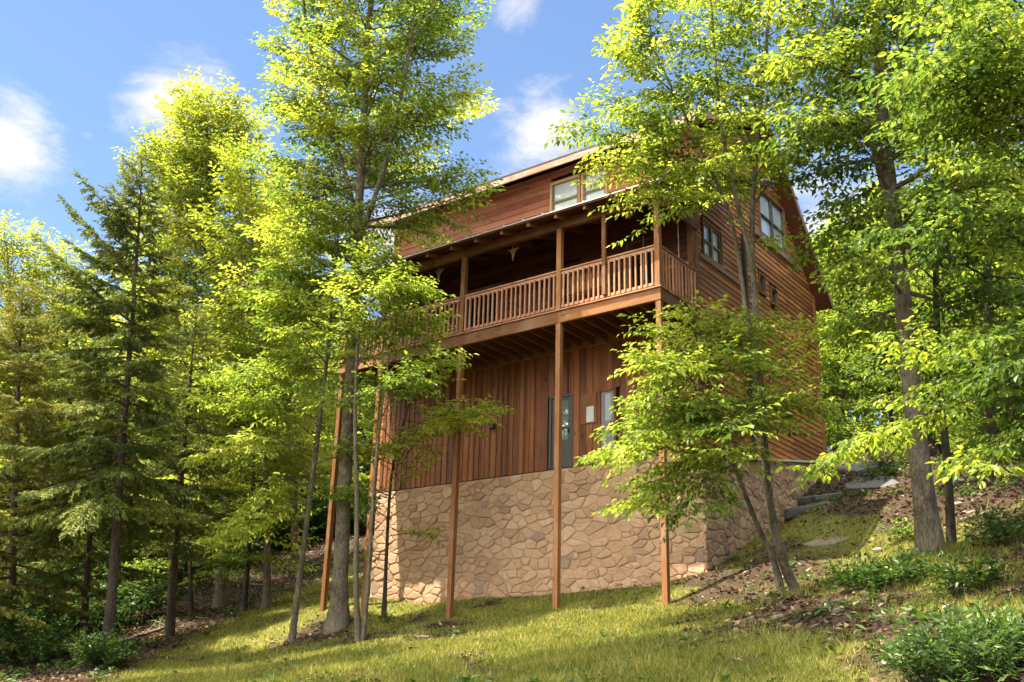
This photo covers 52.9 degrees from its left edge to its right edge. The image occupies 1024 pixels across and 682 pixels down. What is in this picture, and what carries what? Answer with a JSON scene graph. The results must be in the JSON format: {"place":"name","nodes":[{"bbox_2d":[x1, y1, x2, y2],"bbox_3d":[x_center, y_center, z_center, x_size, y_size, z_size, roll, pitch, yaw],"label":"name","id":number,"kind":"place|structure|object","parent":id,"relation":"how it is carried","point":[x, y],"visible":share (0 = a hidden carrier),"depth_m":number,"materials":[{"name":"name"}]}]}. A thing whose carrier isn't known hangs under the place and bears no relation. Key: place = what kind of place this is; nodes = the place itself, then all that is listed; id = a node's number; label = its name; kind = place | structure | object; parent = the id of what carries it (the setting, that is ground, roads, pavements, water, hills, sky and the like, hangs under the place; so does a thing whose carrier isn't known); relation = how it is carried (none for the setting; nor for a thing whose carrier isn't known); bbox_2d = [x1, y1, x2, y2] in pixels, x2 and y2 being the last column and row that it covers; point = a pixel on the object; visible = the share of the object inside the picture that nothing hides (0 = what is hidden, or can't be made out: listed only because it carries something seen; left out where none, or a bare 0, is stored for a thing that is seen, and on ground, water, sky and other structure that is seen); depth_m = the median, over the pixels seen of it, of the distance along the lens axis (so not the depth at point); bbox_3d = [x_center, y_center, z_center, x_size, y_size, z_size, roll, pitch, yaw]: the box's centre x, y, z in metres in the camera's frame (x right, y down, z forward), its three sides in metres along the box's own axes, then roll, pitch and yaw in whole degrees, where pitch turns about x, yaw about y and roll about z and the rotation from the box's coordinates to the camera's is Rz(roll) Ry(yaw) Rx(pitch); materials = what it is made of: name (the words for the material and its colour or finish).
{"place":"outdoors","nodes":[
{"label":"outdoors","id":0,"kind":"place"},
{"bbox_2d":[0,401,1023,681],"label":"hillside ground","id":1,"kind":"structure","parent":0,"point":[708,593],"depth_m":23.47,"materials":[{"name":"soil"}]},
{"bbox_2d":[0,327,50,651],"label":"hemlock tree","id":2,"kind":"object","parent":1,"relation":"on","point":[8,612],"visible":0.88,"depth_m":24.55,"materials":[{"name":"green plant"}]},
{"bbox_2d":[0,325,61,550],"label":"forest tree","id":3,"kind":"object","parent":1,"relation":"on","point":[5,387],"visible":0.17,"depth_m":38.12,"materials":[{"name":"green plant"}]},
{"bbox_2d":[0,410,69,581],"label":"forest tree","id":4,"kind":"object","parent":1,"relation":"on","point":[8,507],"visible":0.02,"depth_m":38.42,"materials":[{"name":"green plant"}]},
{"bbox_2d":[0,587,86,658],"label":"shrub","id":5,"kind":"object","parent":1,"relation":"on","point":[43,605],"visible":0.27,"depth_m":25.47,"materials":[{"name":"green plant"}]},
{"bbox_2d":[0,271,94,656],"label":"hemlock tree","id":6,"kind":"object","parent":1,"relation":"on","point":[13,540],"visible":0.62,"depth_m":26.86,"materials":[{"name":"green plant"}]},
{"bbox_2d":[0,605,96,666],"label":"shrub","id":7,"kind":"object","parent":1,"relation":"on","point":[39,650],"visible":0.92,"depth_m":24.10,"materials":[{"name":"green plant"}]},
{"bbox_2d":[3,579,99,638],"bbox_3d":[-14.520,8.044,30.765,4.211,2.070,4.314,8,-20,-17],"label":"shrub","id":8,"kind":"object","parent":1,"relation":"on","point":[49,597],"visible":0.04,"depth_m":30.78,"materials":[{"name":"green plant"}]},
{"bbox_2d":[0,548,107,595],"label":"shrub","id":9,"kind":"object","parent":1,"relation":"on","point":[57,569],"visible":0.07,"depth_m":35.60,"materials":[{"name":"green plant"}]},
{"bbox_2d":[0,208,110,576],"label":"tulip tree","id":10,"kind":"object","parent":1,"relation":"on","point":[6,249],"visible":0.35,"depth_m":37.89,"materials":[{"name":"green plant"}]},
{"bbox_2d":[35,291,122,506],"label":"forest tree","id":11,"kind":"object","parent":1,"relation":"on","point":[73,333],"visible":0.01,"depth_m":68.39,"materials":[{"name":"green plant"}]},
{"bbox_2d":[28,412,130,566],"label":"forest tree","id":12,"kind":"object","parent":1,"relation":"on","point":[103,529],"depth_m":40.18,"materials":[{"name":"green plant"}]},
{"bbox_2d":[0,232,167,571],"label":"forest tree","id":13,"kind":"object","parent":1,"relation":"on","point":[66,345],"visible":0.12,"depth_m":39.52,"materials":[{"name":"green plant"}]},
{"bbox_2d":[9,339,182,648],"bbox_3d":[-11.820,4.491,28.620,4.997,8.330,4.873,-13,-24,35],"label":"spruce tree","id":14,"kind":"object","parent":1,"relation":"on","point":[102,556],"visible":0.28,"depth_m":28.40,"materials":[{"name":"green plant"}]},
{"bbox_2d":[0,148,212,651],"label":"spruce tree","id":15,"kind":"object","parent":1,"relation":"on","point":[153,372],"visible":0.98,"depth_m":25.72,"materials":[{"name":"green plant"}]},
{"bbox_2d":[52,565,160,635],"bbox_3d":[-12.986,8.238,32.080,4.314,2.207,4.211,-8,-21,24],"label":"shrub","id":16,"kind":"object","parent":1,"relation":"on","point":[101,611],"visible":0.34,"depth_m":31.38,"materials":[{"name":"green plant"}]},
{"bbox_2d":[65,623,150,669],"bbox_3d":[-9.290,7.065,23.758,1.896,1.102,1.860,5,-20,-8],"label":"shrub","id":17,"kind":"object","parent":1,"relation":"on","point":[96,649],"visible":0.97,"depth_m":23.38,"materials":[{"name":"green plant"}]},
{"bbox_2d":[82,516,164,584],"bbox_3d":[-15.311,8.375,40.528,4.678,3.232,5.145,-2,-20,10],"label":"shrub","id":18,"kind":"object","parent":1,"relation":"on","point":[105,571],"visible":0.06,"depth_m":39.94,"materials":[{"name":"green plant"}]},
{"bbox_2d":[65,557,204,621],"bbox_3d":[-12.374,8.169,33.761,4.410,2.486,4.010,10,-21,-23],"label":"shrub","id":19,"kind":"object","parent":1,"relation":"on","point":[155,588],"visible":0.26,"depth_m":33.74,"materials":[{"name":"green plant"}]},
{"bbox_2d":[49,190,236,583],"bbox_3d":[-14.429,2.269,40.770,7.441,14.678,7.556,-13,-24,35],"label":"tulip tree","id":20,"kind":"object","parent":1,"relation":"on","point":[142,266],"visible":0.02,"depth_m":39.63,"materials":[{"name":"plant"}]},
{"bbox_2d":[125,616,179,641],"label":"fallen branch","id":21,"kind":"object","parent":1,"relation":"on","point":[148,632],"visible":0.88,"depth_m":30.41,"materials":[{"name":"beige wood"}]},
{"bbox_2d":[99,122,262,594],"bbox_3d":[-12.363,0.969,38.601,6.807,16.879,7.750,-13,-24,35],"label":"forest tree","id":22,"kind":"object","parent":1,"relation":"on","point":[179,275],"visible":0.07,"depth_m":37.52,"materials":[{"name":"green plant"}]},
{"bbox_2d":[132,523,252,582],"bbox_3d":[-12.382,8.361,40.196,4.562,2.586,4.673,-16,-26,41],"label":"shrub","id":23,"kind":"object","parent":1,"relation":"on","point":[182,576],"visible":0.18,"depth_m":39.78,"materials":[{"name":"green plant"}]},
{"bbox_2d":[125,341,260,616],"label":"forest tree","id":24,"kind":"object","parent":1,"relation":"on","point":[190,585],"visible":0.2,"depth_m":33.92,"materials":[{"name":"green plant"}]},
{"bbox_2d":[125,298,262,636],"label":"spruce tree","id":25,"kind":"object","parent":1,"relation":"on","point":[182,451],"visible":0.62,"depth_m":29.89,"materials":[{"name":"green plant"}]},
{"bbox_2d":[110,66,314,607],"bbox_3d":[-10.412,-0.073,35.709,7.760,18.156,9.014,-13,-24,35],"label":"tulip tree","id":26,"kind":"object","parent":1,"relation":"on","point":[180,184],"visible":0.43,"depth_m":35.26,"materials":[{"name":"green plant"}]},
{"bbox_2d":[181,416,252,536],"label":"forest tree","id":27,"kind":"object","parent":1,"relation":"on","point":[219,477],"visible":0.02,"depth_m":45.26,"materials":[{"name":"green plant"}]},
{"bbox_2d":[193,514,281,562],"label":"shrub","id":28,"kind":"object","parent":1,"relation":"on","point":[255,541],"visible":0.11,"depth_m":43.23,"materials":[{"name":"green plant"}]},
{"bbox_2d":[180,314,325,612],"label":"forest tree","id":29,"kind":"object","parent":1,"relation":"on","point":[247,559],"visible":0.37,"depth_m":32.87,"materials":[{"name":"green plant"}]},
{"bbox_2d":[174,125,353,607],"bbox_3d":[-8.068,1.154,33.136,6.094,14.637,7.132,-13,-24,35],"label":"forest tree","id":30,"kind":"object","parent":1,"relation":"on","point":[236,172],"visible":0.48,"depth_m":32.71,"materials":[{"name":"green plant"}]},
{"bbox_2d":[233,336,334,547],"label":"forest tree","id":31,"kind":"object","parent":1,"relation":"on","point":[315,486],"visible":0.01,"depth_m":48.22,"materials":[{"name":"green plant"}]},
{"bbox_2d":[243,498,335,549],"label":"shrub","id":32,"kind":"object","parent":1,"relation":"on","point":[281,532],"visible":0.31,"depth_m":46.34,"materials":[{"name":"green plant"}]},
{"bbox_2d":[174,182,410,643],"bbox_3d":[-5.657,1.763,26.160,5.919,11.636,5.271,-13,-24,35],"label":"beech tree","id":33,"kind":"object","parent":1,"relation":"on","point":[297,370],"visible":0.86,"depth_m":25.98,"materials":[{"name":"green plant"}]},
{"bbox_2d":[222,183,369,571],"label":"tulip tree","id":34,"kind":"object","parent":1,"relation":"on","point":[328,421],"visible":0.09,"depth_m":41.91,"materials":[{"name":"green plant"}]},
{"bbox_2d":[261,342,361,500],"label":"forest tree","id":35,"kind":"object","parent":1,"relation":"on","point":[325,401],"visible":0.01,"depth_m":59.36,"materials":[{"name":"green plant"}]},
{"bbox_2d":[284,484,360,537],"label":"shrub","id":36,"kind":"object","parent":1,"relation":"on","point":[324,512],"visible":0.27,"depth_m":48.00,"materials":[{"name":"green plant"}]},
{"bbox_2d":[297,351,380,504],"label":"forest tree","id":37,"kind":"object","parent":1,"relation":"on","point":[367,430],"visible":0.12,"depth_m":51.99,"materials":[{"name":"green plant"}]},
{"bbox_2d":[321,313,387,494],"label":"forest tree","id":38,"kind":"object","parent":1,"relation":"on","point":[331,438],"visible":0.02,"depth_m":56.28,"materials":[{"name":"green plant"}]},
{"bbox_2d":[335,484,376,533],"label":"shrub","id":39,"kind":"object","parent":1,"relation":"on","point":[362,520],"visible":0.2,"depth_m":48.14,"materials":[{"name":"green plant"}]},
{"bbox_2d":[231,0,505,634],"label":"maple tree","id":40,"kind":"object","parent":1,"relation":"on","point":[363,134],"visible":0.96,"depth_m":26.36,"materials":[{"name":"green plant"}]},
{"bbox_2d":[310,228,478,641],"bbox_3d":[-2.971,2.042,23.639,4.228,9.698,3.650,-13,-24,35],"label":"birch sapling","id":41,"kind":"object","parent":1,"relation":"on","point":[382,284],"visible":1,"depth_m":24.11,"materials":[{"name":"green plant"}]},
{"bbox_2d":[333,356,517,615],"bbox_3d":[-2.232,3.515,25.595,5.507,6.808,3.069,-13,-24,35],"label":"dogwood tree","id":42,"kind":"object","parent":1,"relation":"on","point":[451,420],"visible":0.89,"depth_m":25.93,"materials":[{"name":"green plant"}]},
{"bbox_2d":[0,401,1023,681],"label":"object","id":43,"kind":"object","parent":1,"relation":"on","point":[464,657],"visible":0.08,"depth_m":22.87,"materials":[{"name":"plant"}]},
{"bbox_2d":[0,436,1023,681],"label":"ground cover","id":44,"kind":"object","parent":1,"relation":"on","point":[916,612],"visible":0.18,"depth_m":20.12,"materials":[{"name":"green plant"}]},
{"bbox_2d":[72,497,1023,681],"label":"lawn grass","id":45,"kind":"structure","parent":1,"relation":"on","point":[587,654],"depth_m":17.89,"materials":[{"name":"green plant"}]},
{"bbox_2d":[320,110,833,618],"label":"wooden house","id":46,"kind":"structure","parent":1,"relation":"on","point":[516,502],"depth_m":27.53,"materials":[{"name":"brown wood"}]},
{"bbox_2d":[466,282,500,327],"bbox_3d":[-0.843,-0.486,29.942,1.300,2.300,0.175,-13,-24,35],"label":"door","id":47,"kind":"structure","parent":46,"relation":"in","point":[497,284],"depth_m":30.11,"materials":[{"name":"black"}]},
{"bbox_2d":[548,393,572,469],"bbox_3d":[1.318,2.385,27.116,0.760,1.980,0.175,-13,-24,35],"label":"door","id":48,"kind":"structure","parent":46,"relation":"in","point":[567,399],"depth_m":27.07,"materials":[{"name":"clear glass"}]},
{"bbox_2d":[549,173,580,211],"bbox_3d":[1.534,-4.039,29.350,1.040,1.310,0.190,-13,-24,35],"label":"window","id":49,"kind":"structure","parent":46,"relation":"in","point":[562,194],"depth_m":29.45,"materials":[{"name":"clear glass"}]},
{"bbox_2d":[550,261,579,307],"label":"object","id":50,"kind":"structure","parent":46,"relation":"in","point":[576,263],"depth_m":28.51,"materials":[{"name":"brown wood"}]},
{"bbox_2d":[586,406,593,422],"bbox_3d":[2.020,1.892,26.628,0.220,0.420,0.008,-13,-24,35],"label":"notice","id":51,"kind":"object","parent":46,"relation":"attached to","point":[589,413],"visible":1,"depth_m":26.62,"materials":[{"name":"white paper"}]},
{"bbox_2d":[566,264,617,302],"bbox_3d":[2.011,-1.248,25.710,1.280,1.020,0.502,-13,-24,35],"label":"bench","id":52,"kind":"object","parent":46,"relation":"on","point":[585,285],"visible":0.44,"depth_m":25.65,"materials":[{"name":"brown wood"}]},
{"bbox_2d":[581,166,607,201],"bbox_3d":[2.323,-4.219,28.780,0.860,1.310,0.190,-13,-24,35],"label":"window","id":53,"kind":"structure","parent":46,"relation":"in","point":[586,194],"depth_m":28.88,"materials":[{"name":"clear glass"}]},
{"bbox_2d":[598,387,618,462],"bbox_3d":[2.462,2.149,26.282,0.530,1.930,0.175,-13,-24,35],"label":"door","id":54,"kind":"structure","parent":46,"relation":"in","point":[605,398],"depth_m":26.36,"materials":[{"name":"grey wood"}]},
{"bbox_2d":[626,236,654,288],"bbox_3d":[3.417,-1.524,26.893,0.920,2.450,0.175,-13,-24,35],"label":"door","id":55,"kind":"structure","parent":46,"relation":"in","point":[648,241],"depth_m":27.12,"materials":[{"name":"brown wood"}]},
{"bbox_2d":[642,217,690,296],"bbox_3d":[3.879,-2.054,25.980,1.060,1.985,0.560,-13,-24,35],"label":"porch swing","id":56,"kind":"object","parent":46,"relation":"hanging from","point":[688,262],"visible":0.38,"depth_m":25.87,"materials":[{"name":"wood"}]},
{"bbox_2d":[700,216,724,269],"bbox_3d":[5.230,-2.541,27.068,0.200,1.140,1.180,-13,-24,35],"label":"window","id":57,"kind":"structure","parent":46,"relation":"in","point":[712,237],"depth_m":27.11,"materials":[{"name":"clear glass"}]},
{"bbox_2d":[757,271,766,297],"bbox_3d":[7.091,-1.607,29.352,0.200,0.660,0.420,-13,-24,35],"label":"window","id":58,"kind":"structure","parent":46,"relation":"in","point":[761,277],"depth_m":29.37,"materials":[{"name":"black wood"}]},
{"bbox_2d":[757,188,788,255],"bbox_3d":[7.785,-3.584,30.935,0.200,1.620,1.950,-13,-24,35],"label":"window","id":59,"kind":"structure","parent":46,"relation":"in","point":[771,214],"depth_m":30.99,"materials":[{"name":"clear glass"}]},
{"bbox_2d":[769,285,779,309],"bbox_3d":[7.582,-1.263,29.924,0.200,0.580,0.500,-13,-24,35],"label":"window","id":60,"kind":"structure","parent":46,"relation":"in","point":[774,301],"depth_m":29.95,"materials":[{"name":"black wood"}]},
{"bbox_2d":[544,0,861,594],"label":"hickory tree","id":61,"kind":"object","parent":1,"relation":"on","point":[647,439],"visible":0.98,"depth_m":19.79,"materials":[{"name":"green plant"}]},
{"bbox_2d":[784,501,832,519],"bbox_3d":[7.912,4.538,27.419,0.807,0.280,1.846,8,-22,-40],"label":"stone step","id":62,"kind":"object","parent":1,"relation":"on","point":[789,513],"visible":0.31,"depth_m":27.24,"materials":[{"name":"stone"}]},
{"bbox_2d":[797,492,842,503],"bbox_3d":[8.460,4.395,28.469,1.644,0.266,0.824,-14,-17,34],"label":"stone step","id":63,"kind":"object","parent":1,"relation":"on","point":[806,499],"visible":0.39,"depth_m":28.19,"materials":[{"name":"stone"}]},
{"bbox_2d":[803,536,851,546],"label":"path slab","id":64,"kind":"structure","parent":1,"relation":"on","point":[816,543],"depth_m":23.32,"materials":[{"name":"grey stone"}]},
{"bbox_2d":[810,227,849,450],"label":"forest tree","id":65,"kind":"object","parent":1,"relation":"on","point":[834,303],"visible":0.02,"depth_m":55.74,"materials":[{"name":"green plant"}]},
{"bbox_2d":[825,402,876,450],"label":"shrub","id":66,"kind":"object","parent":1,"relation":"on","point":[831,442],"visible":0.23,"depth_m":46.22,"materials":[{"name":"green plant"}]},
{"bbox_2d":[817,311,887,451],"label":"forest tree","id":67,"kind":"object","parent":1,"relation":"on","point":[838,356],"visible":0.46,"depth_m":41.79,"materials":[{"name":"green plant"}]},
{"bbox_2d":[819,270,892,424],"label":"forest tree","id":68,"kind":"object","parent":1,"relation":"on","point":[844,359],"visible":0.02,"depth_m":52.53,"materials":[{"name":"green plant"}]},
{"bbox_2d":[821,551,891,592],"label":"undergrowth plant","id":69,"kind":"object","parent":1,"relation":"on","point":[857,577],"visible":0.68,"depth_m":16.75,"materials":[{"name":"green plant"}]},
{"bbox_2d":[835,462,879,472],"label":"path slab","id":70,"kind":"structure","parent":1,"relation":"on","point":[855,469],"depth_m":31.20,"materials":[{"name":"stone"}]},
{"bbox_2d":[826,407,900,451],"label":"shrub","id":71,"kind":"object","parent":1,"relation":"on","point":[851,431],"visible":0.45,"depth_m":40.31,"materials":[{"name":"green plant"}]},
{"bbox_2d":[812,202,915,446],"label":"forest tree","id":72,"kind":"object","parent":1,"relation":"on","point":[837,308],"visible":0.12,"depth_m":47.71,"materials":[{"name":"green plant"}]},
{"bbox_2d":[845,475,899,489],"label":"path slab","id":73,"kind":"structure","parent":1,"relation":"on","point":[872,483],"depth_m":28.14,"materials":[{"name":"stone"}]},
{"bbox_2d":[825,174,926,353],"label":"forest tree","id":74,"kind":"object","parent":1,"relation":"on","point":[870,186],"visible":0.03,"depth_m":55.63,"materials":[{"name":"green plant"}]},
{"bbox_2d":[859,456,905,478],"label":"undergrowth plant","id":75,"kind":"object","parent":1,"relation":"on","point":[874,474],"visible":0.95,"depth_m":28.98,"materials":[{"name":"green plant"}]},
{"bbox_2d":[742,0,1023,553],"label":"oak tree","id":76,"kind":"object","parent":1,"relation":"on","point":[841,129],"visible":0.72,"depth_m":18.77,"materials":[{"name":"green plant"}]},
{"bbox_2d":[838,280,928,444],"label":"forest tree","id":77,"kind":"object","parent":1,"relation":"on","point":[876,383],"visible":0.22,"depth_m":38.10,"materials":[{"name":"green plant"}]},
{"bbox_2d":[861,437,908,465],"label":"shrub","id":78,"kind":"object","parent":1,"relation":"on","point":[902,456],"visible":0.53,"depth_m":31.07,"materials":[{"name":"green plant"}]},
{"bbox_2d":[881,517,913,542],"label":"undergrowth plant","id":79,"kind":"object","parent":1,"relation":"on","point":[908,532],"visible":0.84,"depth_m":22.01,"materials":[{"name":"green plant"}]},
{"bbox_2d":[866,404,931,440],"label":"shrub","id":80,"kind":"object","parent":1,"relation":"on","point":[881,425],"visible":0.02,"depth_m":44.11,"materials":[{"name":"green plant"}]},
{"bbox_2d":[775,0,1023,492],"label":"hornbeam tree","id":81,"kind":"object","parent":1,"relation":"on","point":[1000,371],"visible":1,"depth_m":14.47,"materials":[{"name":"green plant"}]},
{"bbox_2d":[857,545,941,591],"bbox_3d":[6.134,3.638,16.353,1.371,0.770,1.437,-13,-24,35],"label":"undergrowth plant","id":82,"kind":"object","parent":1,"relation":"on","point":[909,569],"visible":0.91,"depth_m":16.13,"materials":[{"name":"green plant"}]},
{"bbox_2d":[863,245,959,442],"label":"forest tree","id":83,"kind":"object","parent":1,"relation":"on","point":[888,337],"depth_m":44.87,"materials":[{"name":"green plant"}]},
{"bbox_2d":[867,181,969,436],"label":"forest tree","id":84,"kind":"object","parent":1,"relation":"on","point":[902,213],"visible":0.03,"depth_m":41.70,"materials":[{"name":"green plant"}]},
{"bbox_2d":[875,297,974,456],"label":"forest tree","id":85,"kind":"object","parent":1,"relation":"on","point":[937,448],"visible":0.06,"depth_m":32.81,"materials":[{"name":"green plant"}]},
{"bbox_2d":[887,405,975,444],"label":"shrub","id":86,"kind":"object","parent":1,"relation":"on","point":[903,415],"visible":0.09,"depth_m":36.29,"materials":[{"name":"green plant"}]},
{"bbox_2d":[853,0,1023,480],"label":"wild cherry tree","id":87,"kind":"object","parent":1,"relation":"on","point":[990,413],"visible":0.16,"depth_m":25.16,"materials":[{"name":"green plant"}]},
{"bbox_2d":[858,599,1023,681],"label":"shrub","id":88,"kind":"object","parent":1,"relation":"on","point":[939,659],"visible":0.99,"depth_m":9.19,"materials":[{"name":"green plant"}]},
{"bbox_2d":[859,0,1023,544],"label":"young oak tree","id":89,"kind":"object","parent":1,"relation":"on","point":[951,533],"visible":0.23,"depth_m":20.42,"materials":[{"name":"green plant"}]},
{"bbox_2d":[932,418,983,456],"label":"shrub","id":90,"kind":"object","parent":1,"relation":"on","point":[953,445],"visible":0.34,"depth_m":30.44,"materials":[{"name":"green plant"}]},
{"bbox_2d":[915,545,1005,597],"bbox_3d":[6.272,3.261,14.403,1.256,0.752,1.410,-13,-24,35],"label":"undergrowth plant","id":91,"kind":"object","parent":1,"relation":"on","point":[980,577],"visible":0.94,"depth_m":14.29,"materials":[{"name":"green plant"}]},
{"bbox_2d":[941,460,983,487],"bbox_3d":[11.309,3.309,25.352,1.425,0.743,0.636,9,-21,-21],"label":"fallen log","id":92,"kind":"object","parent":1,"relation":"on","point":[963,479],"visible":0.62,"depth_m":25.25,"materials":[{"name":"grey wood"}]},
{"bbox_2d":[909,225,1023,431],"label":"forest tree","id":93,"kind":"object","parent":1,"relation":"on","point":[921,347],"visible":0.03,"depth_m":32.22,"materials":[{"name":"green plant"}]},
{"bbox_2d":[918,189,1023,459],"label":"forest tree","id":94,"kind":"object","parent":1,"relation":"on","point":[1019,300],"visible":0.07,"depth_m":28.77,"materials":[{"name":"green plant"}]},
{"bbox_2d":[931,597,1023,671],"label":"shrub","id":95,"kind":"object","parent":1,"relation":"on","point":[1009,615],"visible":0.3,"depth_m":9.51,"materials":[{"name":"green plant"}]},
{"bbox_2d":[939,148,1023,354],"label":"forest tree","id":96,"kind":"object","parent":1,"relation":"on","point":[1006,191],"visible":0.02,"depth_m":35.32,"materials":[{"name":"green plant"}]},
{"bbox_2d":[959,489,1008,520],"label":"fallen branch","id":97,"kind":"object","parent":1,"relation":"on","point":[969,517],"visible":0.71,"depth_m":21.78,"materials":[{"name":"beige wood"}]},
{"bbox_2d":[953,503,1023,547],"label":"undergrowth plant","id":98,"kind":"object","parent":1,"relation":"on","point":[999,527],"visible":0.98,"depth_m":17.34,"materials":[{"name":"green plant"}]},
{"bbox_2d":[955,395,1021,433],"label":"shrub","id":99,"kind":"object","parent":1,"relation":"on","point":[981,416],"visible":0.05,"depth_m":36.43,"materials":[{"name":"green plant"}]},
{"bbox_2d":[956,405,1023,444],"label":"shrub","id":100,"kind":"object","parent":1,"relation":"on","point":[981,427],"visible":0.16,"depth_m":28.29,"materials":[{"name":"green plant"}]},
{"bbox_2d":[0,0,1023,506],"label":"sky","id":101,"kind":"structure","parent":0,"point":[77,76],"materials":[{"name":"blue"}]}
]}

